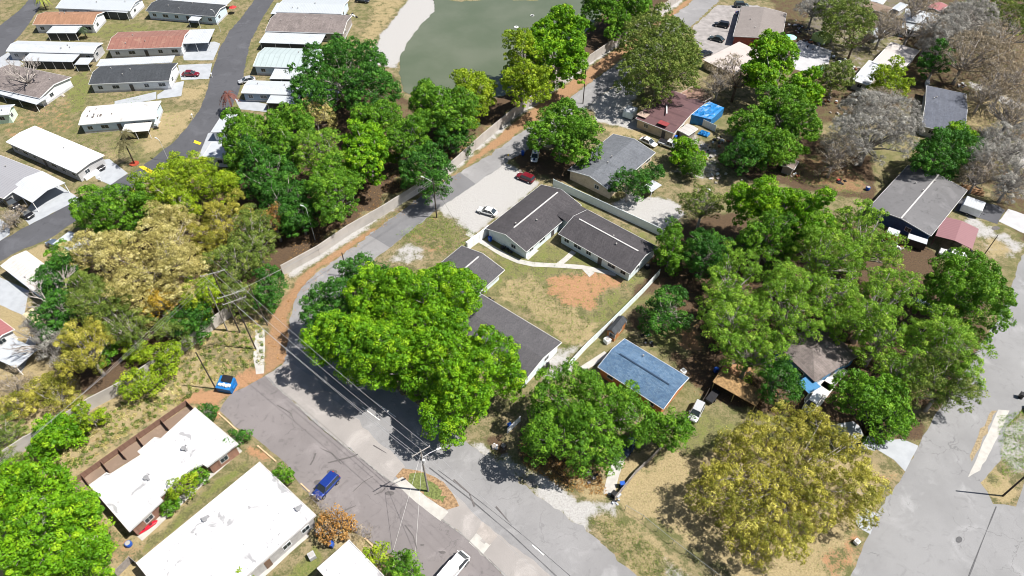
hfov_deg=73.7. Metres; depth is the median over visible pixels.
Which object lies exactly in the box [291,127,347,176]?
oak tree
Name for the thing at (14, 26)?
road
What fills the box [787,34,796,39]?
parasol
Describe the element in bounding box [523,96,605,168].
oak tree
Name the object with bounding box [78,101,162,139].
mobile home
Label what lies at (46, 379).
shrub
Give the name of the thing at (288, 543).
window
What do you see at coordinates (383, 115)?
oak tree
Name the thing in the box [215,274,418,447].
power line
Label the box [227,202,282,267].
oak tree
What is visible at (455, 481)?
road seam
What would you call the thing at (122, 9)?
mobile home
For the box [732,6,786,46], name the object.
house
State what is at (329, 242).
power line
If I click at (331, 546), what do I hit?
wheelie bin
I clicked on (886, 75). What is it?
oak tree
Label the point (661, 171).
oak tree
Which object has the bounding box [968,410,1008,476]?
sidewalk
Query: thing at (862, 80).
mobile home
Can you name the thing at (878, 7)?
shed
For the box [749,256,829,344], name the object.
oak tree
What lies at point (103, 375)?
power line
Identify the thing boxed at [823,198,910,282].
oak tree
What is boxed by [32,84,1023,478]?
lawn weeds
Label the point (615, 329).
shed
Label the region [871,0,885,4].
shed
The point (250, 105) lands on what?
driveway
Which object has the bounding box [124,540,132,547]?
barrel
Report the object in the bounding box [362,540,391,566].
shrub
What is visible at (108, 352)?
shrub
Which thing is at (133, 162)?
palm tree
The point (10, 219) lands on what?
bare tree
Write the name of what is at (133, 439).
wooden fence
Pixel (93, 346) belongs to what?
oak tree
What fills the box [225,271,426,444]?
power line
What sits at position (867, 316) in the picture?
oak tree
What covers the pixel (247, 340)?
green scrub
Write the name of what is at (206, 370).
utility pole
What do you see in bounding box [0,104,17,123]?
mobile home
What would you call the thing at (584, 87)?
utility pole
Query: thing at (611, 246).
apartment building
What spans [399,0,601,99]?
pond water
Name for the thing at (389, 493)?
oil stain
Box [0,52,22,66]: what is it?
driveway
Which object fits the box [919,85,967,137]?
house
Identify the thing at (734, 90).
bare tree
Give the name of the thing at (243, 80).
parked car
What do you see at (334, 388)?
power line
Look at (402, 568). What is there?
shrub
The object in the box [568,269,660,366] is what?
vinyl fence
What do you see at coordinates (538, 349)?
apartment building
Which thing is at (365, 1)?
parked car
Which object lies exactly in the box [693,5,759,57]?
concrete lot
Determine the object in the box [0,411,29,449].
shrub
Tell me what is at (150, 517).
window
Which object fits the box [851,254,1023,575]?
side street
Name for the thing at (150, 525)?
kayak
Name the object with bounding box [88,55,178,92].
mobile home
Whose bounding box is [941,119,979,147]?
oak tree
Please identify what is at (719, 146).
junk pile
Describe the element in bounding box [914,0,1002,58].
bare tree
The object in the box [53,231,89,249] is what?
carport
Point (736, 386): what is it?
open barn
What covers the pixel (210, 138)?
driveway
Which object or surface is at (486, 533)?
curb patch
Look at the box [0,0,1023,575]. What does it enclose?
ground
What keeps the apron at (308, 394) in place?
on the street at (560, 540)
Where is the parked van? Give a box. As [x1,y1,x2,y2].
[437,550,469,575]
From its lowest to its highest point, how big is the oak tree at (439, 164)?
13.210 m
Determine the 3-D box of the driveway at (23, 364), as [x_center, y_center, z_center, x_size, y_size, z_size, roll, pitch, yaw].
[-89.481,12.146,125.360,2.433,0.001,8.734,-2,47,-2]
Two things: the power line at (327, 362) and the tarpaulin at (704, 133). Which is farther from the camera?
the tarpaulin at (704, 133)
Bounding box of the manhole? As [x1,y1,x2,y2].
[956,536,961,542]
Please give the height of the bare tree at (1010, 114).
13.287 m
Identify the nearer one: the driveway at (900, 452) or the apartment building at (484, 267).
the driveway at (900, 452)
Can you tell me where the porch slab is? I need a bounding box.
[526,249,538,259]
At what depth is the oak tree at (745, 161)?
156.44 m
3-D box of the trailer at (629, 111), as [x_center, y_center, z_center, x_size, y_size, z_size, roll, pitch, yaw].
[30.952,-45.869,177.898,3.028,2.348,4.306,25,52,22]
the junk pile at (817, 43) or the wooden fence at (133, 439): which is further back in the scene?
the junk pile at (817, 43)
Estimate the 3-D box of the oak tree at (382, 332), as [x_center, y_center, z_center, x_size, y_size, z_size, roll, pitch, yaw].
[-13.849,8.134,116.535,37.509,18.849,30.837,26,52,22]
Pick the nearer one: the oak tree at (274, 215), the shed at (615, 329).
the shed at (615, 329)
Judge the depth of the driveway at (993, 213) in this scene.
152.39 m
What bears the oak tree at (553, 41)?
on the ground at (390, 26)
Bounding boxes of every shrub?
[0,364,40,400]
[0,389,43,422]
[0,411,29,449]
[0,449,32,470]
[22,371,86,413]
[23,411,89,461]
[63,398,111,431]
[98,337,119,367]
[112,366,166,402]
[120,333,151,367]
[141,339,183,380]
[159,493,181,516]
[164,471,198,499]
[188,464,209,484]
[196,402,218,421]
[221,428,253,449]
[271,461,294,483]
[302,491,329,514]
[314,502,357,546]
[346,522,372,549]
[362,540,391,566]
[381,548,424,575]
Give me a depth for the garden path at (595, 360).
124.28 m
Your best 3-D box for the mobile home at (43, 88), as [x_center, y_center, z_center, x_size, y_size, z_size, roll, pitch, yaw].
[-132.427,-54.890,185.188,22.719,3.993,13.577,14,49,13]
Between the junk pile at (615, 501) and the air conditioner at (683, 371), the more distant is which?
the air conditioner at (683, 371)
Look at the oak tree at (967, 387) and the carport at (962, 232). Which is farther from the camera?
the carport at (962, 232)
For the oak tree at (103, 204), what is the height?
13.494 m
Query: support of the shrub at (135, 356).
on the ground at (390, 26)
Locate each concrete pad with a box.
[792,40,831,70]
[999,209,1023,232]
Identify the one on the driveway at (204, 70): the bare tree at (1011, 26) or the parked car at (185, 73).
the parked car at (185, 73)
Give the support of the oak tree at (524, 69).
on the ground at (390, 26)
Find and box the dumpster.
[215,374,237,393]
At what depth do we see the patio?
111.68 m
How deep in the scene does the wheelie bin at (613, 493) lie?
105.72 m
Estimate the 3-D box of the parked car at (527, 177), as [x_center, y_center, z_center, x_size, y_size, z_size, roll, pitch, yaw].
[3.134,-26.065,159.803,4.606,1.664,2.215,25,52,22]
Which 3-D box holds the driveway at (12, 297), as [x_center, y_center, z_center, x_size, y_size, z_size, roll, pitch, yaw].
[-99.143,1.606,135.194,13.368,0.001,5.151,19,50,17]
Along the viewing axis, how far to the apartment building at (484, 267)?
136.47 m
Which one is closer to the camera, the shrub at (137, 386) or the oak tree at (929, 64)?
the shrub at (137, 386)
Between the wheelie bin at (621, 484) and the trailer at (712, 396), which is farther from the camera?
the trailer at (712, 396)
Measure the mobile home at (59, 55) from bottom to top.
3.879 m
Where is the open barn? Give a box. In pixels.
[711,369,764,413]
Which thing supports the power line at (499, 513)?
attached to the utility pole at (424, 461)
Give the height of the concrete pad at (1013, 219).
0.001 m
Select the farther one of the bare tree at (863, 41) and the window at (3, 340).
the bare tree at (863, 41)
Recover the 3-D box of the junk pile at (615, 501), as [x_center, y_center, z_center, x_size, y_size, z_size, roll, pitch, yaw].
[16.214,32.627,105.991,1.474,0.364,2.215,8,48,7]
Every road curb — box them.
[266,377,391,482]
[441,519,505,575]
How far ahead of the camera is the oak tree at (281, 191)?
142.14 m
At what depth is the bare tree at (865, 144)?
155.44 m
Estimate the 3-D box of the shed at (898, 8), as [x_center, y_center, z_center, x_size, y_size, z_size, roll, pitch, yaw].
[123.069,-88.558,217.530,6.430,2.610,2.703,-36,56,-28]
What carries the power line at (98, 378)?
attached to the utility pole at (223, 297)
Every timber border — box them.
[218,413,237,431]
[257,445,275,461]
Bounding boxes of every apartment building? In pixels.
[89,407,239,535]
[136,462,315,575]
[317,540,383,575]
[415,246,504,311]
[449,294,561,386]
[485,184,581,258]
[557,206,658,280]
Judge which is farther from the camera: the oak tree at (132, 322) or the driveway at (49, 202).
the driveway at (49, 202)
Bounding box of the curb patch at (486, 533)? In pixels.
[477,522,497,544]
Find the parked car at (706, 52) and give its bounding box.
[698,50,712,57]
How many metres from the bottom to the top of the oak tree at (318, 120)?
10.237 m
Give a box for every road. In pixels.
[0,0,40,56]
[0,0,273,260]
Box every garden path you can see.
[137,447,241,539]
[260,534,308,575]
[466,232,615,275]
[556,250,575,265]
[580,351,606,369]
[582,268,593,276]
[604,457,624,494]
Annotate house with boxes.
[568,134,661,198]
[598,338,688,414]
[636,90,705,139]
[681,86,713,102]
[703,42,757,81]
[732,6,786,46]
[775,326,858,406]
[867,165,967,238]
[872,42,919,79]
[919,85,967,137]
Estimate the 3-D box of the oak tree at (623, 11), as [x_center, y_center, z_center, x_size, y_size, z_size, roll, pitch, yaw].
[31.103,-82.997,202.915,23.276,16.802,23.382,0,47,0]
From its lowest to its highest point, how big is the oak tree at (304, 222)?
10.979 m
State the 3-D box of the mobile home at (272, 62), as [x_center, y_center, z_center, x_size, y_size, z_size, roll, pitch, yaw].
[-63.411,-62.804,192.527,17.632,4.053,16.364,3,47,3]
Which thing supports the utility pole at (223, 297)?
on the ground at (390, 26)
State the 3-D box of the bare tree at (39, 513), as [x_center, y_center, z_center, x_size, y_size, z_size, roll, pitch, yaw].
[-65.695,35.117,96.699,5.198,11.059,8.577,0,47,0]
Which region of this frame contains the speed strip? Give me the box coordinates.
[140,166,151,173]
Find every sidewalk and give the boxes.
[253,330,264,373]
[394,477,447,520]
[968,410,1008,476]
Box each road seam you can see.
[328,454,357,462]
[429,467,556,575]
[438,470,568,574]
[453,479,474,506]
[969,507,996,575]
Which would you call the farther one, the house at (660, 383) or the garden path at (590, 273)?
the garden path at (590, 273)
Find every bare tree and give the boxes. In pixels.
[0,56,41,83]
[0,204,26,230]
[3,321,52,355]
[17,498,57,545]
[19,312,71,366]
[22,264,88,326]
[697,52,745,103]
[714,54,756,101]
[793,0,834,28]
[814,133,858,177]
[820,87,925,165]
[838,21,881,58]
[853,86,906,123]
[860,8,908,49]
[889,13,931,45]
[901,0,938,17]
[909,10,952,55]
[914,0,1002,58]
[932,18,1023,84]
[955,152,999,193]
[958,0,1023,35]
[960,120,1023,176]
[963,63,1014,114]
[968,40,1023,108]
[977,126,1023,166]
[984,90,1023,139]
[985,96,1023,138]
[987,156,1023,203]
[989,17,1023,58]
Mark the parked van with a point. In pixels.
(457, 563)
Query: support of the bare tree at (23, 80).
on the ground at (390, 26)
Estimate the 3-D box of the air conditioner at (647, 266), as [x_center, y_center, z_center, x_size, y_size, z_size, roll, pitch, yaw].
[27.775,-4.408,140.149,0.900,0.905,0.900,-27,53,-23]
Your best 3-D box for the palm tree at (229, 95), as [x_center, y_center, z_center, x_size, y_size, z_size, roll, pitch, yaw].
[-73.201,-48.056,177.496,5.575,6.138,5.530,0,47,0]
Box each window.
[0,337,6,345]
[144,513,154,523]
[219,454,228,463]
[282,541,291,550]
[301,524,310,533]
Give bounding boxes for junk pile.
[491,443,505,449]
[500,245,512,253]
[587,468,598,483]
[611,492,621,505]
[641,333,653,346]
[695,168,742,190]
[700,141,720,159]
[712,136,729,143]
[788,19,810,33]
[802,39,824,49]
[818,96,837,104]
[832,55,846,62]
[836,178,846,184]
[957,82,966,87]
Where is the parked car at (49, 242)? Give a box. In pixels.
[45,239,58,249]
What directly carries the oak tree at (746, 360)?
on the ground at (390, 26)
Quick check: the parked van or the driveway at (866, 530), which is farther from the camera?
the driveway at (866, 530)
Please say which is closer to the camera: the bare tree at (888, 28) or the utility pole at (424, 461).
the utility pole at (424, 461)
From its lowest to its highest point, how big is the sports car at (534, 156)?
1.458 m
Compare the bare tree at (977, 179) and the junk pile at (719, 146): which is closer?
the bare tree at (977, 179)
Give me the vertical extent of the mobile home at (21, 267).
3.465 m
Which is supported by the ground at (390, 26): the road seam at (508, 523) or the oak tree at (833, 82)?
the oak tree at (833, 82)
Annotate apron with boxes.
[265,363,404,481]
[392,470,550,575]
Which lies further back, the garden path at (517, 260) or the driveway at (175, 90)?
the driveway at (175, 90)
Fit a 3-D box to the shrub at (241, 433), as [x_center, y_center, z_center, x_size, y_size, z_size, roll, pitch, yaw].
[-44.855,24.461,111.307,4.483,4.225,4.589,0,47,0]
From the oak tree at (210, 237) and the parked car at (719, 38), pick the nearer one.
the oak tree at (210, 237)
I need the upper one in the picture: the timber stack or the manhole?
the timber stack
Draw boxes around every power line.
[0,281,198,464]
[0,295,189,462]
[2,286,203,458]
[207,279,412,453]
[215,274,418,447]
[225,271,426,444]
[239,180,429,290]
[244,312,420,456]
[413,454,530,566]
[427,445,566,574]
[432,460,549,570]
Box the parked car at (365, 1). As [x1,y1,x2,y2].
[355,0,369,3]
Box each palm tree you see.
[34,0,52,9]
[78,27,88,38]
[115,139,138,165]
[119,129,135,139]
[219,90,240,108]
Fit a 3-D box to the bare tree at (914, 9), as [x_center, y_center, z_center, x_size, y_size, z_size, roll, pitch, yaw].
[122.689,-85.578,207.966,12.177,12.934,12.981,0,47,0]
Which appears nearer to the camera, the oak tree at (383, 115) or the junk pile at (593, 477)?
the junk pile at (593, 477)
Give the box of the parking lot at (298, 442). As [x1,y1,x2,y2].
[220,376,502,575]
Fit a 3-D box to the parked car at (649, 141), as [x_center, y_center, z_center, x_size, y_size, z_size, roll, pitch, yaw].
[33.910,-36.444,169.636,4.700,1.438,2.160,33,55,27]
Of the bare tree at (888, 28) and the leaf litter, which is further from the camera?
the bare tree at (888, 28)
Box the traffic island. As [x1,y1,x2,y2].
[396,468,458,509]
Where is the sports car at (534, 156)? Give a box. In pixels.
[530,150,539,161]
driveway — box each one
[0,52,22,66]
[0,219,9,240]
[0,278,28,313]
[12,337,35,371]
[23,186,77,224]
[95,159,127,184]
[115,92,155,103]
[157,81,183,98]
[178,63,211,79]
[183,42,219,59]
[199,132,217,155]
[235,99,266,111]
[825,421,876,450]
[856,509,877,533]
[876,439,917,470]
[955,198,1004,223]
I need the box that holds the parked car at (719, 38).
[709,35,724,42]
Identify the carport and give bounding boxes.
[0,338,42,374]
[13,171,69,211]
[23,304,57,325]
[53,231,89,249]
[931,217,978,252]
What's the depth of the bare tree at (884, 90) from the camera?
170.90 m
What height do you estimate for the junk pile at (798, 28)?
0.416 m
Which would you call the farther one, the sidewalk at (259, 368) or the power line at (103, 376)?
the sidewalk at (259, 368)
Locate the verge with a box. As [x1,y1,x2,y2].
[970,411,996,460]
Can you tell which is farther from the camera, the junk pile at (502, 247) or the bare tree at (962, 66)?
the bare tree at (962, 66)
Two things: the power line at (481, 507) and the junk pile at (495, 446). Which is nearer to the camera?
the power line at (481, 507)
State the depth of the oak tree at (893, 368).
113.37 m
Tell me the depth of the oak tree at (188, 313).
123.88 m
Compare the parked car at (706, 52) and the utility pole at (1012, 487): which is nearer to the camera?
the utility pole at (1012, 487)
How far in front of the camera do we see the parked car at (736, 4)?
220.68 m
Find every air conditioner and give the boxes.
[307,550,316,561]
[314,528,322,537]
[603,336,611,344]
[644,263,650,269]
[680,368,686,374]
[853,538,860,545]
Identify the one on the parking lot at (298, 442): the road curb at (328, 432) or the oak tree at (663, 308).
the road curb at (328, 432)
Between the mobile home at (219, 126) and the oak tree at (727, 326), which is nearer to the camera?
the oak tree at (727, 326)
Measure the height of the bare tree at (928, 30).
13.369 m
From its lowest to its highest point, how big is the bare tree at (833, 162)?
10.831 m
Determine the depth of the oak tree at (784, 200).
134.02 m
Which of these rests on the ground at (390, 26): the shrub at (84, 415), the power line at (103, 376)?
the shrub at (84, 415)
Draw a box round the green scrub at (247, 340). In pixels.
[52,319,264,468]
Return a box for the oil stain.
[385,491,393,494]
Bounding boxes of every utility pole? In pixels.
[195,352,215,388]
[200,269,240,332]
[207,285,227,330]
[217,289,256,349]
[247,283,267,325]
[412,445,441,491]
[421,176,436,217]
[582,68,588,103]
[1002,476,1023,496]
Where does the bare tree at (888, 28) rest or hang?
on the ground at (390, 26)
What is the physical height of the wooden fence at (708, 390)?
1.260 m
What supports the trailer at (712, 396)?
on the ground at (390, 26)
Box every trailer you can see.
[622,105,637,119]
[705,387,719,404]
[885,227,899,241]
[904,233,928,249]
[959,196,985,216]
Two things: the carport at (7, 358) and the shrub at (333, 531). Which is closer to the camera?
the shrub at (333, 531)
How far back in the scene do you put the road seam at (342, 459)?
110.70 m
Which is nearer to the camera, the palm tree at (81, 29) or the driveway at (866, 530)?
the driveway at (866, 530)
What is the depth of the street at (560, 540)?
111.39 m
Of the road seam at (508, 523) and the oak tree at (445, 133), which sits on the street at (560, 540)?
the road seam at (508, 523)
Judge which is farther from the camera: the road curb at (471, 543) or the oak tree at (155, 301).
the oak tree at (155, 301)
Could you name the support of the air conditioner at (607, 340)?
on the ground at (390, 26)
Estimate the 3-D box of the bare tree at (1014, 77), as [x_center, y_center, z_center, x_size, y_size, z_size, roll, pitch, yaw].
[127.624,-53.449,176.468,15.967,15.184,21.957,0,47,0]
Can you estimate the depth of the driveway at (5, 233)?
148.12 m
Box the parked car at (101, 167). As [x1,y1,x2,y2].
[97,164,105,170]
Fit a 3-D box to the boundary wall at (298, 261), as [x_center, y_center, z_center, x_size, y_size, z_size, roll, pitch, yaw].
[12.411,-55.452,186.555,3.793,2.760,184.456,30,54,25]
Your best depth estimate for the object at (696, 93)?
180.67 m
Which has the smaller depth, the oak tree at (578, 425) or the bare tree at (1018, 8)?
the oak tree at (578, 425)
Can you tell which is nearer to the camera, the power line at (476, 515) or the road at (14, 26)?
the power line at (476, 515)
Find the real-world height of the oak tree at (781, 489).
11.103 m
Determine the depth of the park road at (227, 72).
178.87 m
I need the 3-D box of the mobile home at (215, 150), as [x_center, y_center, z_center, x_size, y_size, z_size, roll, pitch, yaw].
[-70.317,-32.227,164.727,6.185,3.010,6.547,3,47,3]
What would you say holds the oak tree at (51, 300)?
on the ground at (390, 26)
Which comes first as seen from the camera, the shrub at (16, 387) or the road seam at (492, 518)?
the road seam at (492, 518)
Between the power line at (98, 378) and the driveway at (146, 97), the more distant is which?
the driveway at (146, 97)
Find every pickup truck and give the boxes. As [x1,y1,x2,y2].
[0,197,19,209]
[658,138,675,150]
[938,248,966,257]
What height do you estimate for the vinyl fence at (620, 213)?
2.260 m
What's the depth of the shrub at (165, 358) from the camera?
120.03 m
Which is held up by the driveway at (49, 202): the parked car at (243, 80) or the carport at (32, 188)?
the carport at (32, 188)
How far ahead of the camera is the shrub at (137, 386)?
116.51 m
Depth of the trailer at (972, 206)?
150.94 m
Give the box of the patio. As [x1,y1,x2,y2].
[76,406,191,490]
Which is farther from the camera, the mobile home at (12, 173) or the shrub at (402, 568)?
the mobile home at (12, 173)
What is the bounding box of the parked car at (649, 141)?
[639,136,657,147]
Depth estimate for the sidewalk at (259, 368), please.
125.48 m
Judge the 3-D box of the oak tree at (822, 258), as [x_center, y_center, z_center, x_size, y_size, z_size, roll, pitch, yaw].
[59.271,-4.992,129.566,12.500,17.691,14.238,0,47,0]
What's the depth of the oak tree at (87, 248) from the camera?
130.46 m
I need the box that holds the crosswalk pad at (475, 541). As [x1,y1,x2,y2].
[469,533,490,553]
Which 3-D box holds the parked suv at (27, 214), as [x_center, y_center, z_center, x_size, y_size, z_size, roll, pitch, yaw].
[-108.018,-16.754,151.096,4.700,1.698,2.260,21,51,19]
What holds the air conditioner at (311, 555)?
on the ground at (390, 26)
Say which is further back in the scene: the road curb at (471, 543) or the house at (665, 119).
the house at (665, 119)
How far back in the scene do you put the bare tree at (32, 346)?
121.17 m
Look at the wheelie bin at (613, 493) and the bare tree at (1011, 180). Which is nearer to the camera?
the wheelie bin at (613, 493)
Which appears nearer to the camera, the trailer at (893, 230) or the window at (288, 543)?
the window at (288, 543)
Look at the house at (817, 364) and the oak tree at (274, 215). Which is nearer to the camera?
the house at (817, 364)
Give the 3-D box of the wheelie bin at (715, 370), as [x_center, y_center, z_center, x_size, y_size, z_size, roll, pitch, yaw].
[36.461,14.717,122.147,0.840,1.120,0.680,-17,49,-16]
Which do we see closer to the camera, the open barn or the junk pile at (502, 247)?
the open barn
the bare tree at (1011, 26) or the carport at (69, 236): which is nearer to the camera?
the carport at (69, 236)
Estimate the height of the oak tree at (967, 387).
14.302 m
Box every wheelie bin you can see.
[329,540,334,548]
[610,490,616,498]
[619,481,625,487]
[712,367,718,373]
[1018,391,1023,398]
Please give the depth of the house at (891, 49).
194.77 m
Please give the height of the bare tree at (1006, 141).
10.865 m
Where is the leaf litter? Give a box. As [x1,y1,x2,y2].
[268,151,931,496]
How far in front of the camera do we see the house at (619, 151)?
159.27 m
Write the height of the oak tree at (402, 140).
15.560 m
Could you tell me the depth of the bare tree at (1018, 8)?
199.09 m
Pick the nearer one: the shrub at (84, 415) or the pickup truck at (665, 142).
the shrub at (84, 415)
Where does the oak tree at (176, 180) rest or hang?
on the ground at (390, 26)
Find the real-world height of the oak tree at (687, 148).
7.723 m
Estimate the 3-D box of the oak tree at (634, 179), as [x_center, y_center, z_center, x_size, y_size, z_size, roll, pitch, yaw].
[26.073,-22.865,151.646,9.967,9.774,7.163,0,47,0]
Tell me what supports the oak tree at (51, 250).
on the ground at (390, 26)
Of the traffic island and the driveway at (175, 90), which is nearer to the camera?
the traffic island
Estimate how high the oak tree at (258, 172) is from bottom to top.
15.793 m
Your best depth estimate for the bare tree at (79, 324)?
124.11 m
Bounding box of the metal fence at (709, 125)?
[701,119,716,131]
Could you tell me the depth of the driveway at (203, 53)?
201.93 m
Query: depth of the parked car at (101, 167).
162.31 m
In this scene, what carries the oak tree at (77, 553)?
on the ground at (390, 26)
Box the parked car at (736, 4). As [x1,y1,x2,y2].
[733,1,748,7]
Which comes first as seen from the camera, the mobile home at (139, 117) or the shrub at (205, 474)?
the shrub at (205, 474)
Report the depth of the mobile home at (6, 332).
125.90 m
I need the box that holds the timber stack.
[961,184,984,196]
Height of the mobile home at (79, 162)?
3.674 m
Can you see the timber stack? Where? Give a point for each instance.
(977, 191)
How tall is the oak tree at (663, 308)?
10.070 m
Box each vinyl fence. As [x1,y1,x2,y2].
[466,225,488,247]
[507,416,520,432]
[553,179,663,234]
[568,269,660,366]
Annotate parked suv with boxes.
[13,205,34,219]
[713,20,729,28]
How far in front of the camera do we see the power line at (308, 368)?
106.34 m
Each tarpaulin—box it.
[690,101,723,124]
[698,130,709,136]
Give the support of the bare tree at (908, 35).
on the ground at (390, 26)
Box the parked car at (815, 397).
[801,390,822,412]
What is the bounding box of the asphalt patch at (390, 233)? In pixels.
[370,172,474,246]
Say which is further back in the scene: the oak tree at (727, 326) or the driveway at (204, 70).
the driveway at (204, 70)
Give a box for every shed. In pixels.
[606,316,626,341]
[678,124,697,137]
[781,160,798,174]
[864,1,892,19]
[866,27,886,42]
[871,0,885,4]
[891,2,907,15]
[902,8,937,37]
[928,2,947,13]
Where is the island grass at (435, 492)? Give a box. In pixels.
[408,473,445,502]
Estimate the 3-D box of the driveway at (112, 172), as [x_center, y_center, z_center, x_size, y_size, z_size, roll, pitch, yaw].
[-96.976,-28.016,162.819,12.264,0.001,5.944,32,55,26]
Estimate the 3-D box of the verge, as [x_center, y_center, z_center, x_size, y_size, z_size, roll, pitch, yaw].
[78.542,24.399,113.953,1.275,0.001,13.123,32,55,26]
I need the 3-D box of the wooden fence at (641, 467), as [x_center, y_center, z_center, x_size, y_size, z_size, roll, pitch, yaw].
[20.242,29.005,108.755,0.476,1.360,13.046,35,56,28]
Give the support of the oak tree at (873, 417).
on the ground at (390, 26)
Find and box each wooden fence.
[72,400,192,484]
[114,556,135,575]
[614,447,661,499]
[689,366,721,419]
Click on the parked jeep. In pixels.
(698, 408)
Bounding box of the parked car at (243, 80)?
[238,75,255,84]
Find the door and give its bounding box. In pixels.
[264,559,272,568]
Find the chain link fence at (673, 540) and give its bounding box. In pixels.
[625,505,720,575]
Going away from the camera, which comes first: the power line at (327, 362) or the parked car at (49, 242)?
the power line at (327, 362)
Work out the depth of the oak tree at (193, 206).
141.61 m
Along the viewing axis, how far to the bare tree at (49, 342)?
120.79 m
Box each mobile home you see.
[0,64,73,111]
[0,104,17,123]
[0,155,39,201]
[0,251,62,298]
[0,319,17,346]
[6,41,104,71]
[6,126,106,181]
[32,12,105,40]
[56,0,144,20]
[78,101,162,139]
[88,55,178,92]
[107,29,214,57]
[146,0,231,27]
[203,141,235,166]
[211,114,244,140]
[241,80,340,107]
[253,47,323,81]
[259,13,351,48]
[271,0,348,16]
[851,60,880,91]
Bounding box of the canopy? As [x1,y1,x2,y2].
[811,30,831,44]
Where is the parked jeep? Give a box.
[688,399,704,422]
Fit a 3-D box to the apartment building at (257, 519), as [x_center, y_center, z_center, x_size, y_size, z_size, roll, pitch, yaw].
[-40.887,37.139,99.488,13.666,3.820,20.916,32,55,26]
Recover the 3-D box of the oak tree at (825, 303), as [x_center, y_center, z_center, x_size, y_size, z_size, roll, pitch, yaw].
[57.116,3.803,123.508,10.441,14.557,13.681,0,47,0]
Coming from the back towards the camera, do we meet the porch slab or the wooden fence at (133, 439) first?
the porch slab
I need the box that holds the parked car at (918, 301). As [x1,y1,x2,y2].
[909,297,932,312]
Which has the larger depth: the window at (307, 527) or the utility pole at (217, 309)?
the utility pole at (217, 309)
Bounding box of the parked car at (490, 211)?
[477,206,497,216]
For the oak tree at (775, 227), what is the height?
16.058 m
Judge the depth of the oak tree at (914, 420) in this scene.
109.24 m
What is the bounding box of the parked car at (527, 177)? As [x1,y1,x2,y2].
[516,172,534,183]
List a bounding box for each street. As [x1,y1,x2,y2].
[266,0,718,575]
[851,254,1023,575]
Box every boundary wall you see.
[0,305,234,460]
[280,0,679,274]
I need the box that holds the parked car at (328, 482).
[312,470,340,500]
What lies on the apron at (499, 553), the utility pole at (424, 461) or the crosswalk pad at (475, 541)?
the crosswalk pad at (475, 541)
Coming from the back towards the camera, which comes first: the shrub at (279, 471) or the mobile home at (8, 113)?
the mobile home at (8, 113)
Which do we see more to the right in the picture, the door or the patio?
the door
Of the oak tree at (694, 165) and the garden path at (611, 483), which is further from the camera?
the oak tree at (694, 165)
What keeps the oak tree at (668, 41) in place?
on the ground at (390, 26)
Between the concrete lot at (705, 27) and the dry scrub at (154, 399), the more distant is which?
the concrete lot at (705, 27)
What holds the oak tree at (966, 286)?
on the ground at (390, 26)
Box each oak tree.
[0,456,81,538]
[0,485,119,575]
[27,249,79,340]
[43,238,91,276]
[53,313,115,378]
[56,228,121,280]
[60,269,142,332]
[68,178,157,243]
[90,200,218,329]
[93,302,156,348]
[126,150,240,213]
[142,288,179,318]
[149,184,203,231]
[150,310,196,350]
[164,292,216,345]
[179,272,227,320]
[186,188,253,260]
[200,236,265,291]
[216,106,281,178]
[218,280,258,318]
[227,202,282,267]
[235,134,297,204]
[249,263,288,313]
[256,101,315,173]
[257,201,282,241]
[258,165,319,237]
[276,186,318,234]
[283,32,403,122]
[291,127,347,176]
[293,96,337,129]
[298,251,391,341]
[298,261,527,450]
[303,150,363,226]
[340,118,394,185]
[350,99,403,144]
[385,113,431,166]
[399,140,456,205]
[408,77,481,144]
[433,122,476,155]
[449,67,497,128]
[499,27,554,107]
[517,357,659,478]
[519,3,589,89]
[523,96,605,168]
[580,0,652,40]
[607,165,652,201]
[609,379,697,452]
[613,0,703,107]
[635,284,694,336]
[640,161,665,183]
[652,215,688,276]
[669,135,708,165]
[675,180,727,227]
[678,153,706,178]
[682,227,734,282]
[682,398,892,574]
[695,240,762,323]
[700,289,783,352]
[718,131,769,175]
[720,323,798,383]
[723,104,803,165]
[724,174,837,253]
[734,208,799,271]
[738,28,826,108]
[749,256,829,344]
[753,82,822,154]
[755,354,805,408]
[784,210,872,293]
[798,269,861,345]
[812,0,878,49]
[813,58,857,97]
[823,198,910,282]
[824,266,925,344]
[825,367,914,449]
[848,316,910,367]
[866,54,915,100]
[870,346,928,398]
[885,412,919,440]
[894,346,989,413]
[898,302,997,402]
[908,126,985,180]
[911,246,1018,344]
[916,38,956,79]
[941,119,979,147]
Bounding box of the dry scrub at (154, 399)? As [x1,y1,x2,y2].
[52,320,265,467]
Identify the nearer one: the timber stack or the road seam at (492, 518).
the road seam at (492, 518)
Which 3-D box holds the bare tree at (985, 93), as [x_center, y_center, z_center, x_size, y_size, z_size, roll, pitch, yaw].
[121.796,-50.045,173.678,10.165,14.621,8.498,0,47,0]
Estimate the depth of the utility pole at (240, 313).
117.28 m
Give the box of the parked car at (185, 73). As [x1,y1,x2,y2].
[181,70,199,76]
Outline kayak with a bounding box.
[139,520,157,533]
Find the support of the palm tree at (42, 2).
on the ground at (390, 26)

